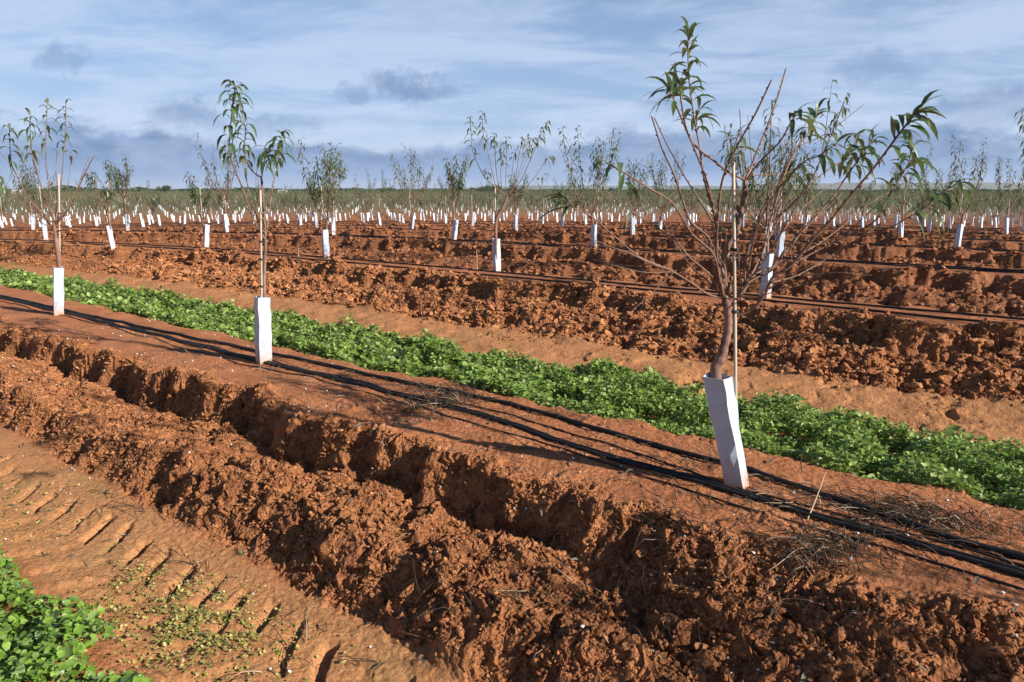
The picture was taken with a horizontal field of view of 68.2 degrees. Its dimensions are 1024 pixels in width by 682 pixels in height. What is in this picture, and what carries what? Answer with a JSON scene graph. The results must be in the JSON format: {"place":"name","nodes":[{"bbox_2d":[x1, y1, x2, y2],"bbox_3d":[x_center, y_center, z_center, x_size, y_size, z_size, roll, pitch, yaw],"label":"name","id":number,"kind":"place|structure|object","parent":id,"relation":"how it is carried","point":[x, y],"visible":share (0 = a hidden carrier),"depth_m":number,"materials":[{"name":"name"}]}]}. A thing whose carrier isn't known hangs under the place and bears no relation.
{"place":"outdoors","nodes":[
{"label":"outdoors","id":0,"kind":"place"},
{"bbox_2d":[148,190,162,214],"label":"fruit tree","id":1,"kind":"object","parent":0,"point":[154,203],"visible":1,"depth_m":40.35,"materials":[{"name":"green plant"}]},
{"bbox_2d":[0,190,1023,681],"bbox_3d":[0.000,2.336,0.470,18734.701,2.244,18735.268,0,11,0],"label":"ground","id":2,"kind":"structure","parent":0,"point":[62,568],"depth_m":4.45,"materials":[{"name":"red soil"}]},
{"bbox_2d":[0,182,10,220],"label":"fruit tree","id":3,"kind":"object","parent":2,"relation":"on","point":[5,201],"visible":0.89,"depth_m":37.06,"materials":[{"name":"green plant"}]},
{"bbox_2d":[17,150,41,214],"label":"fruit tree","id":4,"kind":"object","parent":2,"relation":"on","point":[22,169],"visible":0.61,"depth_m":28.19,"materials":[{"name":"green plant"}]},
{"bbox_2d":[9,168,57,224],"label":"fruit tree","id":5,"kind":"object","parent":2,"relation":"on","point":[35,197],"visible":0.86,"depth_m":20.67,"materials":[{"name":"green plant"}]},
{"bbox_2d":[42,220,47,239],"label":"tree guard","id":6,"kind":"object","parent":2,"relation":"on","point":[45,232],"visible":0.86,"depth_m":20.92,"materials":[{"name":"white plastic"}]},
{"bbox_2d":[0,98,103,267],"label":"fruit tree","id":7,"kind":"object","parent":2,"relation":"on","point":[56,240],"visible":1,"depth_m":8.80,"materials":[{"name":"green plant"}]},
{"bbox_2d":[53,267,63,314],"bbox_3d":[-5.423,-0.591,9.036,0.165,0.592,0.144,-8,14,-33],"label":"tree guard","id":8,"kind":"object","parent":2,"relation":"on","point":[58,291],"visible":0.87,"depth_m":8.99,"materials":[{"name":"white plastic"}]},
{"bbox_2d":[57,174,61,252],"bbox_3d":[-5.372,-1.111,8.972,0.197,1.709,0.036,0,11,0],"label":"support stake","id":9,"kind":"object","parent":2,"relation":"on","point":[59,213],"visible":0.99,"depth_m":8.88,"materials":[{"name":"wood"}]},
{"bbox_2d":[0,542,152,681],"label":"clover patch","id":10,"kind":"object","parent":2,"relation":"on","point":[40,628],"visible":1,"depth_m":3.15,"materials":[{"name":"green plant"}]},
{"bbox_2d":[75,178,106,221],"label":"fruit tree","id":11,"kind":"object","parent":2,"relation":"on","point":[89,198],"visible":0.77,"depth_m":41.98,"materials":[{"name":"green plant"}]},
{"bbox_2d":[81,154,122,228],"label":"fruit tree","id":12,"kind":"object","parent":2,"relation":"on","point":[110,181],"visible":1,"depth_m":17.36,"materials":[{"name":"green plant"}]},
{"bbox_2d":[106,225,114,249],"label":"tree guard","id":13,"kind":"object","parent":2,"relation":"on","point":[110,237],"visible":1,"depth_m":17.70,"materials":[{"name":"white plastic"}]},
{"bbox_2d":[112,157,134,214],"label":"fruit tree","id":14,"kind":"object","parent":2,"relation":"on","point":[123,178],"visible":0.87,"depth_m":26.22,"materials":[{"name":"green plant"}]},
{"bbox_2d":[131,180,150,219],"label":"fruit tree","id":15,"kind":"object","parent":2,"relation":"on","point":[143,192],"visible":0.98,"depth_m":33.54,"materials":[{"name":"green plant"}]},
{"bbox_2d":[156,185,171,192],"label":"evergreen tree","id":16,"kind":"object","parent":2,"relation":"on","point":[165,188],"visible":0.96,"depth_m":548.46,"materials":[{"name":"green plant"}]},
{"bbox_2d":[0,475,357,681],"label":"weed patch","id":17,"kind":"object","parent":2,"relation":"on","point":[198,615],"visible":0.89,"depth_m":3.41,"materials":[{"name":"green plant"}]},
{"bbox_2d":[183,172,216,233],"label":"fruit tree","id":18,"kind":"object","parent":2,"relation":"on","point":[196,198],"visible":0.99,"depth_m":18.14,"materials":[{"name":"green plant"}]},
{"bbox_2d":[203,224,209,247],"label":"tree guard","id":19,"kind":"object","parent":2,"relation":"on","point":[206,239],"visible":0.89,"depth_m":18.23,"materials":[{"name":"white plastic"}]},
{"bbox_2d":[193,133,241,213],"bbox_3d":[-9.317,-5.142,24.677,1.607,3.186,1.410,6,13,27],"label":"fruit tree","id":20,"kind":"object","parent":2,"relation":"on","point":[227,178],"visible":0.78,"depth_m":24.67,"materials":[{"name":"green plant"}]},
{"bbox_2d":[215,182,231,213],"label":"fruit tree","id":21,"kind":"object","parent":2,"relation":"on","point":[219,195],"visible":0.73,"depth_m":31.85,"materials":[{"name":"green plant"}]},
{"bbox_2d":[222,214,228,231],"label":"tree guard","id":22,"kind":"object","parent":2,"relation":"on","point":[225,224],"visible":0.87,"depth_m":24.95,"materials":[{"name":"white plastic"}]},
{"bbox_2d":[242,184,259,218],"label":"fruit tree","id":23,"kind":"object","parent":2,"relation":"on","point":[253,200],"visible":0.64,"depth_m":44.93,"materials":[{"name":"green plant"}]},
{"bbox_2d":[213,79,295,296],"bbox_3d":[-2.126,-0.972,6.377,0.541,2.324,0.903,0,11,0],"label":"fruit tree","id":24,"kind":"object","parent":2,"relation":"on","point":[242,158],"visible":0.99,"depth_m":6.29,"materials":[{"name":"green plant"}]},
{"bbox_2d":[259,190,263,297],"bbox_3d":[-2.132,-0.506,6.429,0.100,1.530,0.033,0,11,0],"label":"support stake","id":25,"kind":"object","parent":2,"relation":"on","point":[261,259],"visible":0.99,"depth_m":6.37,"materials":[{"name":"wood"}]},
{"bbox_2d":[254,296,271,364],"bbox_3d":[-2.157,-0.089,6.545,0.125,0.595,0.124,-9,14,-37],"label":"tree guard","id":26,"kind":"object","parent":2,"relation":"on","point":[263,335],"visible":0.91,"depth_m":6.50,"materials":[{"name":"white plastic"}]},
{"bbox_2d":[273,184,293,217],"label":"fruit tree","id":27,"kind":"object","parent":2,"relation":"on","point":[287,200],"visible":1,"depth_m":44.22,"materials":[{"name":"green plant"}]},
{"bbox_2d":[294,186,310,217],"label":"fruit tree","id":28,"kind":"object","parent":2,"relation":"on","point":[296,201],"visible":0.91,"depth_m":37.05,"materials":[{"name":"green plant"}]},
{"bbox_2d":[305,174,325,211],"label":"fruit tree","id":29,"kind":"object","parent":2,"relation":"on","point":[310,181],"visible":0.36,"depth_m":30.03,"materials":[{"name":"green plant"}]},
{"bbox_2d":[296,137,345,229],"bbox_3d":[-3.763,-2.894,15.296,0.778,2.409,1.169,-9,14,-38],"label":"fruit tree","id":30,"kind":"object","parent":2,"relation":"on","point":[329,191],"visible":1,"depth_m":15.13,"materials":[{"name":"green plant"}]},
{"bbox_2d":[322,229,329,258],"bbox_3d":[-3.796,-1.975,15.376,0.130,0.594,0.141,-9,14,-37],"label":"tree guard","id":31,"kind":"object","parent":2,"relation":"on","point":[325,243],"visible":0.98,"depth_m":15.34,"materials":[{"name":"white plastic"}]},
{"bbox_2d":[320,155,348,222],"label":"fruit tree","id":32,"kind":"object","parent":2,"relation":"on","point":[343,177],"visible":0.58,"depth_m":22.85,"materials":[{"name":"green plant"}]},
{"bbox_2d":[353,174,376,212],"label":"fruit tree","id":33,"kind":"object","parent":2,"relation":"on","point":[357,191],"visible":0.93,"depth_m":42.13,"materials":[{"name":"green plant"}]},
{"bbox_2d":[366,169,396,213],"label":"fruit tree","id":34,"kind":"object","parent":2,"relation":"on","point":[382,191],"visible":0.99,"depth_m":35.35,"materials":[{"name":"green plant"}]},
{"bbox_2d":[396,177,412,219],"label":"fruit tree","id":35,"kind":"object","parent":2,"relation":"on","point":[401,195],"visible":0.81,"depth_m":40.98,"materials":[{"name":"green plant"}]},
{"bbox_2d":[389,143,433,214],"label":"fruit tree","id":36,"kind":"object","parent":2,"relation":"on","point":[417,180],"visible":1,"depth_m":28.28,"materials":[{"name":"green plant"}]},
{"bbox_2d":[434,176,453,215],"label":"fruit tree","id":37,"kind":"object","parent":2,"relation":"on","point":[444,193],"visible":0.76,"depth_m":40.05,"materials":[{"name":"green plant"}]},
{"bbox_2d":[451,219,458,239],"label":"tree guard","id":38,"kind":"object","parent":2,"relation":"on","point":[455,229],"visible":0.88,"depth_m":20.52,"materials":[{"name":"white plastic"}]},
{"bbox_2d":[441,153,469,219],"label":"fruit tree","id":39,"kind":"object","parent":2,"relation":"on","point":[459,184],"visible":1,"depth_m":20.34,"materials":[{"name":"green plant"}]},
{"bbox_2d":[474,185,500,192],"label":"evergreen tree","id":40,"kind":"object","parent":2,"relation":"on","point":[491,188],"visible":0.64,"depth_m":546.78,"materials":[{"name":"green plant"}]},
{"bbox_2d":[481,180,502,213],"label":"fruit tree","id":41,"kind":"object","parent":2,"relation":"on","point":[485,199],"visible":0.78,"depth_m":39.37,"materials":[{"name":"green plant"}]},
{"bbox_2d":[492,238,500,270],"bbox_3d":[-0.270,-1.488,13.148,0.130,0.590,0.159,-9,14,-37],"label":"tree guard","id":42,"kind":"object","parent":2,"relation":"on","point":[497,265],"visible":0.86,"depth_m":13.11,"materials":[{"name":"white plastic"}]},
{"bbox_2d":[464,111,555,259],"bbox_3d":[-0.026,-2.573,12.965,1.558,2.709,1.558,0,11,0],"label":"fruit tree","id":43,"kind":"object","parent":2,"relation":"on","point":[507,196],"visible":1,"depth_m":12.94,"materials":[{"name":"green plant"}]},
{"bbox_2d":[0,220,1023,681],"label":"soil clods","id":44,"kind":"object","parent":2,"relation":"on","point":[562,320],"visible":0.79,"depth_m":6.32,"materials":[{"name":"soil"}]},
{"bbox_2d":[0,262,1023,509],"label":"cover crop","id":45,"kind":"object","parent":2,"relation":"on","point":[846,438],"visible":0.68,"depth_m":6.27,"materials":[{"name":"green plant"}]},
{"bbox_2d":[0,295,1023,560],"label":"drip hose","id":46,"kind":"object","parent":2,"relation":"on","point":[1010,553],"visible":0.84,"depth_m":4.55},
{"bbox_2d":[0,297,1023,577],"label":"drip hose","id":47,"kind":"object","parent":2,"relation":"on","point":[906,541],"visible":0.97,"depth_m":4.01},
{"bbox_2d":[0,296,1023,571],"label":"drip hose","id":48,"kind":"object","parent":2,"relation":"on","point":[620,456],"visible":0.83,"depth_m":4.03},
{"bbox_2d":[0,239,1023,319],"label":"drip hose","id":49,"kind":"object","parent":2,"relation":"on","point":[926,310],"visible":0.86,"depth_m":11.02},
{"bbox_2d":[0,185,1023,193],"bbox_3d":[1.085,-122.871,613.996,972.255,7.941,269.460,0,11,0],"label":"woodland","id":50,"kind":"object","parent":2,"relation":"on","point":[68,188],"visible":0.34,"depth_m":609.40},
{"bbox_2d":[0,300,1023,590],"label":"drip hose","id":51,"kind":"object","parent":2,"relation":"on","point":[604,462],"visible":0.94,"depth_m":4.06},
{"bbox_2d":[0,241,1023,326],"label":"drip hose","id":52,"kind":"object","parent":2,"relation":"on","point":[892,312],"visible":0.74,"depth_m":10.37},
{"bbox_2d":[0,332,1023,681],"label":"fallen leaves","id":53,"kind":"object","parent":2,"relation":"on","point":[976,580],"visible":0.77,"depth_m":3.81,"materials":[{"name":"beige plant"}]},
{"bbox_2d":[0,230,1023,272],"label":"drip hose","id":54,"kind":"object","parent":2,"relation":"on","point":[593,247],"visible":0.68,"depth_m":17.11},
{"bbox_2d":[2,319,1021,673],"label":"stone chips","id":55,"kind":"object","parent":2,"relation":"on","point":[506,493],"visible":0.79,"depth_m":3.71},
{"bbox_2d":[8,227,1023,250],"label":"drip hose","id":56,"kind":"object","parent":2,"relation":"on","point":[745,239],"visible":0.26,"depth_m":21.16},
{"bbox_2d":[507,172,528,214],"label":"fruit tree","id":57,"kind":"object","parent":2,"relation":"on","point":[521,189],"visible":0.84,"depth_m":26.08,"materials":[{"name":"green plant"}]},
{"bbox_2d":[17,227,1023,251],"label":"drip hose","id":58,"kind":"object","parent":2,"relation":"on","point":[553,232],"visible":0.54,"depth_m":24.67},
{"bbox_2d":[37,304,1023,566],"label":"drip hose","id":59,"kind":"object","parent":2,"relation":"on","point":[691,470],"visible":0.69,"depth_m":3.91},
{"bbox_2d":[528,187,545,214],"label":"fruit tree","id":60,"kind":"object","parent":2,"relation":"on","point":[531,199],"visible":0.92,"depth_m":50.04,"materials":[{"name":"green plant"}]},
{"bbox_2d":[56,225,1023,241],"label":"drip hose","id":61,"kind":"object","parent":2,"relation":"on","point":[534,227],"visible":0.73,"depth_m":32.91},
{"bbox_2d":[57,337,1023,681],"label":"dry twigs","id":62,"kind":"object","parent":2,"relation":"on","point":[911,511],"visible":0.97,"depth_m":3.42,"materials":[{"name":"wood"}]},
{"bbox_2d":[105,223,1003,233],"bbox_3d":[9.206,-4.328,31.490,81.704,0.747,5.611,7,13,31],"label":"drip hose","id":63,"kind":"object","parent":2,"relation":"on","point":[672,225],"visible":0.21,"depth_m":35.33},
{"bbox_2d":[553,176,576,209],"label":"fruit tree","id":64,"kind":"object","parent":2,"relation":"on","point":[565,194],"visible":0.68,"depth_m":31.62,"materials":[{"name":"green plant"}]},
{"bbox_2d":[113,230,1023,270],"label":"drip hose","id":65,"kind":"object","parent":2,"relation":"on","point":[647,249],"visible":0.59,"depth_m":17.22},
{"bbox_2d":[115,223,1023,234],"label":"drip hose","id":66,"kind":"object","parent":2,"relation":"on","point":[565,224],"visible":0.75,"depth_m":39.11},
{"bbox_2d":[129,222,1014,230],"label":"drip hose","id":67,"kind":"object","parent":2,"relation":"on","point":[641,223],"visible":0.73,"depth_m":41.45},
{"bbox_2d":[125,225,1023,240],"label":"drip hose","id":68,"kind":"object","parent":2,"relation":"on","point":[713,230],"visible":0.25,"depth_m":27.15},
{"bbox_2d":[557,125,622,223],"bbox_3d":[1.882,-3.630,17.773,1.324,2.877,1.384,6,13,28],"label":"fruit tree","id":69,"kind":"object","parent":2,"relation":"on","point":[597,177],"visible":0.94,"depth_m":17.65,"materials":[{"name":"green plant"}]},
{"bbox_2d":[590,224,596,246],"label":"tree guard","id":70,"kind":"object","parent":2,"relation":"on","point":[593,234],"visible":0.83,"depth_m":17.81,"materials":[{"name":"white plastic"}]},
{"bbox_2d":[612,187,628,213],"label":"fruit tree","id":71,"kind":"object","parent":2,"relation":"on","point":[616,202],"visible":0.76,"depth_m":53.54,"materials":[{"name":"green plant"}]},
{"bbox_2d":[630,217,634,234],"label":"tree guard","id":72,"kind":"object","parent":2,"relation":"on","point":[632,230],"visible":0.89,"depth_m":23.86,"materials":[{"name":"white plastic"}]},
{"bbox_2d":[256,221,1010,228],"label":"drip hose","id":73,"kind":"object","parent":2,"relation":"on","point":[652,222],"visible":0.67,"depth_m":47.27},
{"bbox_2d":[625,156,649,216],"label":"fruit tree","id":74,"kind":"object","parent":2,"relation":"on","point":[630,172],"visible":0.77,"depth_m":23.55,"materials":[{"name":"green plant"}]},
{"bbox_2d":[630,171,648,219],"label":"fruit tree","id":75,"kind":"object","parent":2,"relation":"on","point":[640,192],"visible":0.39,"depth_m":35.72,"materials":[{"name":"green plant"}]},
{"bbox_2d":[646,151,687,224],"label":"fruit tree","id":76,"kind":"object","parent":2,"relation":"on","point":[660,175],"visible":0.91,"depth_m":29.05,"materials":[{"name":"green plant"}]},
{"bbox_2d":[703,372,748,488],"bbox_3d":[1.079,0.462,3.800,0.220,0.610,0.180,7,13,32],"label":"tree guard","id":77,"kind":"object","parent":2,"relation":"on","point":[722,405],"visible":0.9,"depth_m":3.76,"materials":[{"name":"white plastic"}]},
{"bbox_2d":[730,162,738,403],"bbox_3d":[1.097,-0.025,3.715,0.130,1.664,0.032,0,11,0],"label":"support stake","id":78,"kind":"object","parent":2,"relation":"on","point":[734,249],"visible":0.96,"depth_m":3.65,"materials":[{"name":"wood"}]},
{"bbox_2d":[534,16,978,378],"bbox_3d":[1.087,-0.402,3.718,2.286,2.269,1.353,-3,12,-15],"label":"fruit tree","id":79,"kind":"object","parent":2,"relation":"on","point":[721,264],"visible":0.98,"depth_m":3.58,"materials":[{"name":"green plant"}]},
{"bbox_2d":[759,253,773,298],"bbox_3d":[3.253,-0.831,9.650,0.120,0.595,0.127,-12,16,-36],"label":"tree guard","id":80,"kind":"object","parent":2,"relation":"on","point":[767,262],"visible":0.57,"depth_m":9.60,"materials":[{"name":"white plastic"}]},
{"bbox_2d":[760,145,799,236],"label":"fruit tree","id":81,"kind":"object","parent":2,"relation":"on","point":[776,184],"visible":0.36,"depth_m":20.85,"materials":[{"name":"green plant"}]},
{"bbox_2d":[775,232,784,257],"bbox_3d":[5.409,-1.930,15.232,0.122,0.555,0.132,-4,14,-20],"label":"tree guard","id":82,"kind":"object","parent":2,"relation":"on","point":[780,248],"visible":0.65,"depth_m":15.20,"materials":[{"name":"white plastic"}]},
{"bbox_2d":[717,79,850,252],"bbox_3d":[3.219,-1.843,9.501,1.339,2.619,1.562,-5,13,-25],"label":"fruit tree","id":83,"kind":"object","parent":2,"relation":"on","point":[767,180],"visible":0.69,"depth_m":9.32,"materials":[{"name":"green plant"}]},
{"bbox_2d":[754,119,815,231],"bbox_3d":[5.518,-3.073,15.185,0.979,2.785,1.395,10,15,41],"label":"fruit tree","id":84,"kind":"object","parent":2,"relation":"on","point":[804,152],"visible":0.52,"depth_m":14.97,"materials":[{"name":"green plant"}]},
{"bbox_2d":[799,166,820,214],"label":"fruit tree","id":85,"kind":"object","parent":2,"relation":"on","point":[807,196],"visible":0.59,"depth_m":31.70,"materials":[{"name":"green plant"}]},
{"bbox_2d":[807,471,825,519],"bbox_3d":[1.427,0.729,3.539,0.010,0.165,0.278,9,14,36],"label":"dry stick","id":86,"kind":"object","parent":2,"relation":"on","point":[816,497],"visible":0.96,"depth_m":3.53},
{"bbox_2d":[816,190,836,216],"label":"fruit tree","id":87,"kind":"object","parent":2,"relation":"on","point":[822,203],"visible":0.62,"depth_m":42.24,"materials":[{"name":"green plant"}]},
{"bbox_2d":[853,177,873,216],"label":"fruit tree","id":88,"kind":"object","parent":2,"relation":"on","point":[867,198],"visible":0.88,"depth_m":30.39,"materials":[{"name":"green plant"}]},
{"bbox_2d":[869,183,893,215],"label":"fruit tree","id":89,"kind":"object","parent":2,"relation":"on","point":[872,196],"visible":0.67,"depth_m":40.73,"materials":[{"name":"green plant"}]},
{"bbox_2d":[880,179,911,214],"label":"fruit tree","id":90,"kind":"object","parent":2,"relation":"on","point":[894,212],"visible":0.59,"depth_m":34.74,"materials":[{"name":"green plant"}]},
{"bbox_2d":[887,147,933,230],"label":"fruit tree","id":91,"kind":"object","parent":2,"relation":"on","point":[897,186],"visible":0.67,"depth_m":23.77,"materials":[{"name":"green plant"}]},
{"bbox_2d":[922,164,957,216],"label":"fruit tree","id":92,"kind":"object","parent":2,"relation":"on","point":[929,190],"visible":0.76,"depth_m":28.44,"materials":[{"name":"green plant"}]},
{"bbox_2d":[945,189,960,220],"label":"fruit tree","id":93,"kind":"object","parent":2,"relation":"on","point":[953,203],"visible":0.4,"depth_m":33.51,"materials":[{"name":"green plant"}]},
{"bbox_2d":[954,224,963,247],"bbox_3d":[10.822,-2.526,18.298,0.127,0.611,0.150,-3,8,-37],"label":"tree guard","id":94,"kind":"object","parent":2,"relation":"on","point":[958,235],"visible":0.87,"depth_m":18.26,"materials":[{"name":"white plastic"}]},
{"bbox_2d":[948,135,987,223],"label":"fruit tree","id":95,"kind":"object","parent":2,"relation":"on","point":[969,192],"visible":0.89,"depth_m":18.00,"materials":[{"name":"green plant"}]},
{"bbox_2d":[974,186,990,216],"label":"fruit tree","id":96,"kind":"object","parent":2,"relation":"on","point":[987,199],"visible":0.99,"depth_m":37.75,"materials":[{"name":"green plant"}]},
{"bbox_2d":[1004,218,1008,234],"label":"tree guard","id":97,"kind":"object","parent":2,"relation":"on","point":[1006,226],"visible":0.88,"depth_m":27.30,"materials":[{"name":"white plastic"}]},
{"bbox_2d":[995,157,1023,217],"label":"fruit tree","id":98,"kind":"object","parent":2,"relation":"on","point":[999,177],"visible":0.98,"depth_m":27.11,"materials":[{"name":"green plant"}]},
{"bbox_2d":[1014,108,1023,176],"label":"fruit tree","id":99,"kind":"object","parent":2,"relation":"on","point":[1021,126],"visible":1,"depth_m":12.65,"materials":[{"name":"green plant"}]},
{"bbox_2d":[1016,185,1023,215],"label":"fruit tree","id":100,"kind":"object","parent":2,"relation":"on","point":[1022,197],"visible":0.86,"depth_m":31.64,"materials":[{"name":"green plant"}]},
{"bbox_2d":[0,190,1023,216],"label":"orchard","id":101,"kind":"object","parent":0,"point":[507,193],"depth_m":157.52,"materials":[{"name":"plant"}]},
{"bbox_2d":[0,0,1023,188],"label":"sky","id":102,"kind":"structure","parent":0,"point":[141,78],"materials":[{"name":"blue"}]},
{"bbox_2d":[3,194,1023,219],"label":"guards","id":103,"kind":"object","parent":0,"point":[356,209],"visible":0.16,"depth_m":104.72,"materials":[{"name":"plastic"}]},
{"bbox_2d":[98,182,1023,189],"bbox_3d":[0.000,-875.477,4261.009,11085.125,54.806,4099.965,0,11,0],"label":"distant hills","id":104,"kind":"structure","parent":0,"point":[848,186],"depth_m":4641.54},
{"bbox_2d":[829,190,840,218],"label":"fruit tree","id":105,"kind":"object","parent":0,"point":[832,201],"visible":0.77,"depth_m":36.52,"materials":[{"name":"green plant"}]},
{"bbox_2d":[843,190,862,215],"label":"fruit tree","id":106,"kind":"object","parent":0,"point":[854,210],"visible":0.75,"depth_m":47.12,"materials":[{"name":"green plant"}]},
{"bbox_2d":[988,197,1004,220],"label":"fruit tree","id":107,"kind":"object","parent":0,"point":[990,205],"visible":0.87,"depth_m":57.09,"materials":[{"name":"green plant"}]},
{"bbox_2d":[1003,191,1023,217],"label":"fruit tree","id":108,"kind":"object","parent":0,"point":[1018,200],"visible":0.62,"depth_m":46.77,"materials":[{"name":"green plant"}]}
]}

